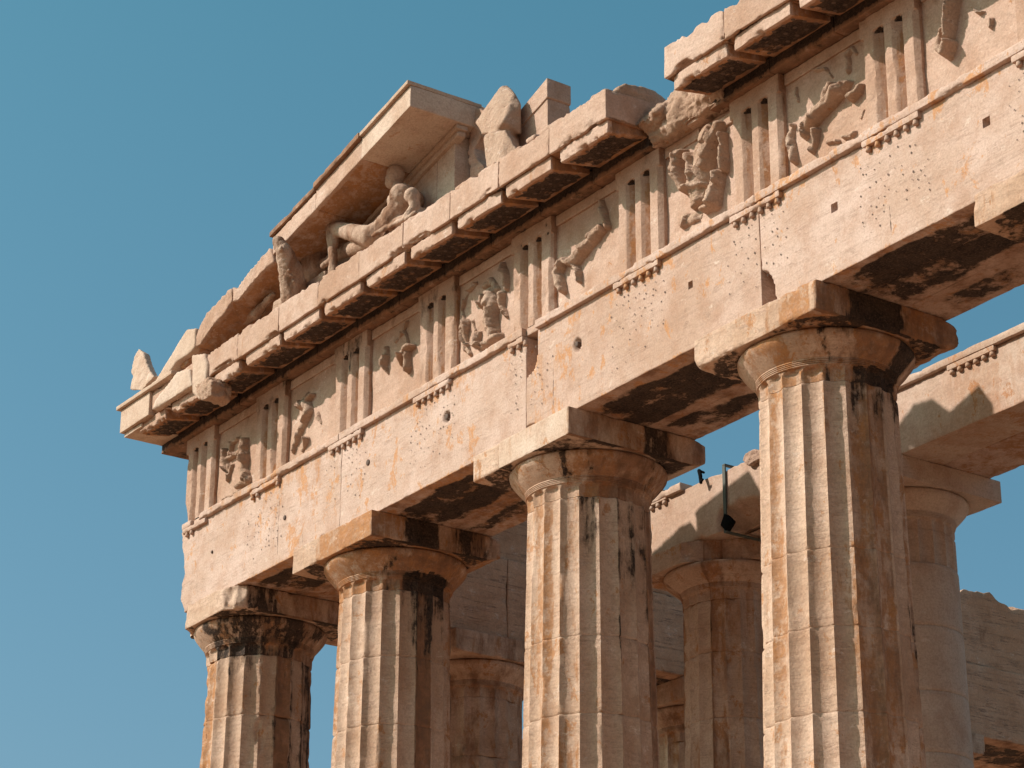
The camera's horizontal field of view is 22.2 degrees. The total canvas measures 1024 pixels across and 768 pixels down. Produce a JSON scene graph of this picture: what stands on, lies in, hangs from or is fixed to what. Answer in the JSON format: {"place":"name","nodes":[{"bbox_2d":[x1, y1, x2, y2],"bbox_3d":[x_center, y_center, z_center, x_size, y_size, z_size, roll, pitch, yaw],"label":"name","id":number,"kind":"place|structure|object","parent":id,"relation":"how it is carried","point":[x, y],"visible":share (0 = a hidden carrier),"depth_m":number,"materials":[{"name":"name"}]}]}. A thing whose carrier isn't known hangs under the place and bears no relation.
{"place":"outdoors","nodes":[
{"label":"outdoors","id":0,"kind":"place"},
{"bbox_2d":[0,0,1023,767],"label":"sky","id":1,"kind":"structure","parent":0,"point":[152,152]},
{"bbox_2d":[326,511,1023,767],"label":"wall","id":2,"kind":"structure","parent":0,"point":[489,598],"depth_m":43.93,"materials":[{"name":"stone"}]},
{"label":"ground","id":3,"kind":"structure","parent":0,"visible":0},
{"bbox_3d":[14.759,13.064,30.329,35.183,2.570,32.583,15,-27,-32],"label":"stepped platform","id":4,"kind":"object","parent":3,"relation":"on","visible":0},
{"bbox_2d":[185,585,339,767],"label":"doric column","id":5,"kind":"structure","parent":4,"relation":"on","point":[260,647],"depth_m":36.46,"materials":[{"name":"stone"}]},
{"bbox_2d":[116,0,1023,612],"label":"front entablature","id":6,"kind":"structure","parent":5,"relation":"on","point":[616,252],"depth_m":30.24,"materials":[{"name":"stone"}]},
{"bbox_2d":[130,349,157,389],"bbox_3d":[-5.487,-0.230,39.142,0.143,0.731,0.779,15,-27,-32],"label":"corner ornament","id":7,"kind":"object","parent":6,"relation":"on","point":[143,372],"visible":0.9,"depth_m":39.13,"materials":[{"name":"stone"}]},
{"bbox_2d":[243,292,275,324],"bbox_3d":[-3.614,-0.828,36.951,0.422,0.662,1.415,15,-27,-32],"label":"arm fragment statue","id":8,"kind":"object","parent":6,"relation":"on","point":[257,312],"visible":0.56,"depth_m":36.72,"materials":[{"name":"stone"}]},
{"bbox_2d":[272,236,307,308],"bbox_3d":[-3.095,-1.422,35.933,0.796,0.980,0.945,15,-27,-32],"label":"horse head statue","id":9,"kind":"object","parent":6,"relation":"on","point":[292,280],"visible":0.59,"depth_m":35.58,"materials":[{"name":"stone"}]},
{"bbox_2d":[300,252,327,285],"bbox_3d":[-2.653,-1.513,36.025,0.437,1.226,0.984,15,-27,-32],"label":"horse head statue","id":10,"kind":"object","parent":6,"relation":"on","point":[314,271],"visible":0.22,"depth_m":36.12,"materials":[{"name":"stone"}]},
{"bbox_2d":[156,80,486,379],"bbox_3d":[-2.598,-1.868,36.507,1.712,2.212,7.253,15,-27,-32],"label":"pediment corner","id":11,"kind":"object","parent":6,"relation":"on","point":[429,141],"visible":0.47,"depth_m":34.80,"materials":[{"name":"stone"}]},
{"bbox_2d":[319,165,425,272],"bbox_3d":[-1.853,-2.052,34.984,0.622,1.424,2.785,15,-27,-32],"label":"reclining statue","id":12,"kind":"object","parent":6,"relation":"on","point":[405,201],"visible":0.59,"depth_m":34.59,"materials":[{"name":"stone"}]},
{"bbox_2d":[476,86,521,166],"bbox_3d":[-0.135,-3.201,33.133,0.519,1.524,1.588,6,-23,-14],"label":"sculpture fragment","id":13,"kind":"object","parent":6,"relation":"on","point":[498,122],"visible":0.81,"depth_m":32.75,"materials":[{"name":"stone"}]},
{"bbox_2d":[518,78,570,145],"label":"stone block","id":14,"kind":"structure","parent":6,"relation":"on","point":[547,103],"depth_m":32.70,"materials":[{"name":"stone"}]},
{"bbox_2d":[292,510,499,767],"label":"doric column","id":15,"kind":"structure","parent":4,"relation":"on","point":[396,581],"depth_m":33.62,"materials":[{"name":"stone"}]},
{"bbox_2d":[450,627,524,767],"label":"side column","id":16,"kind":"structure","parent":4,"relation":"on","point":[487,684],"depth_m":38.38,"materials":[{"name":"stone"}]},
{"bbox_2d":[473,406,704,767],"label":"doric column","id":17,"kind":"structure","parent":4,"relation":"on","point":[587,487],"depth_m":30.18,"materials":[{"name":"stone"}]},
{"bbox_2d":[656,676,684,767],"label":"side column","id":18,"kind":"structure","parent":4,"relation":"on","point":[670,710],"depth_m":40.76,"materials":[{"name":"stone"}]},
{"bbox_2d":[652,538,764,767],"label":"porch column","id":19,"kind":"structure","parent":4,"relation":"on","point":[713,587],"depth_m":35.42,"materials":[{"name":"stone"}]},
{"bbox_2d":[694,279,958,767],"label":"doric column","id":20,"kind":"structure","parent":4,"relation":"on","point":[822,370],"depth_m":26.73,"materials":[{"name":"stone"}]},
{"bbox_2d":[902,454,1001,767],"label":"porch column","id":21,"kind":"structure","parent":4,"relation":"on","point":[942,502],"depth_m":32.58,"materials":[{"name":"stone"}]},
{"bbox_2d":[650,322,1023,554],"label":"porch entablature","id":22,"kind":"structure","parent":21,"relation":"on","point":[963,411],"depth_m":32.50,"materials":[{"name":"stone"}]},
{"bbox_2d":[697,469,704,483],"bbox_3d":[2.595,1.269,35.905,0.108,0.255,0.151,-6,-23,14],"label":"iron hook","id":23,"kind":"object","parent":22,"relation":"attached to","point":[700,472],"visible":1,"depth_m":35.89,"materials":[{"name":"black metal"}]},
{"bbox_2d":[721,464,760,541],"bbox_3d":[3.544,1.722,35.838,1.623,0.987,0.229,15,-27,-32],"label":"steel strap","id":24,"kind":"object","parent":22,"relation":"attached to","point":[728,522],"visible":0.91,"depth_m":35.37,"materials":[{"name":"black metal"}]},
{"bbox_2d":[743,449,759,465],"bbox_3d":[3.393,1.001,35.124,0.399,0.219,0.447,15,-27,-32],"label":"loose stone","id":25,"kind":"object","parent":22,"relation":"on","point":[751,458],"visible":0.39,"depth_m":35.05,"materials":[{"name":"stone"}]},
{"bbox_2d":[972,733,984,757],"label":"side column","id":26,"kind":"structure","parent":4,"relation":"on","point":[978,744],"depth_m":43.52,"materials":[{"name":"stone"}]},
{"bbox_2d":[974,169,1023,243],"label":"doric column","id":27,"kind":"structure","parent":4,"relation":"on","point":[999,208],"depth_m":24.82,"materials":[{"name":"stone"}]}
]}

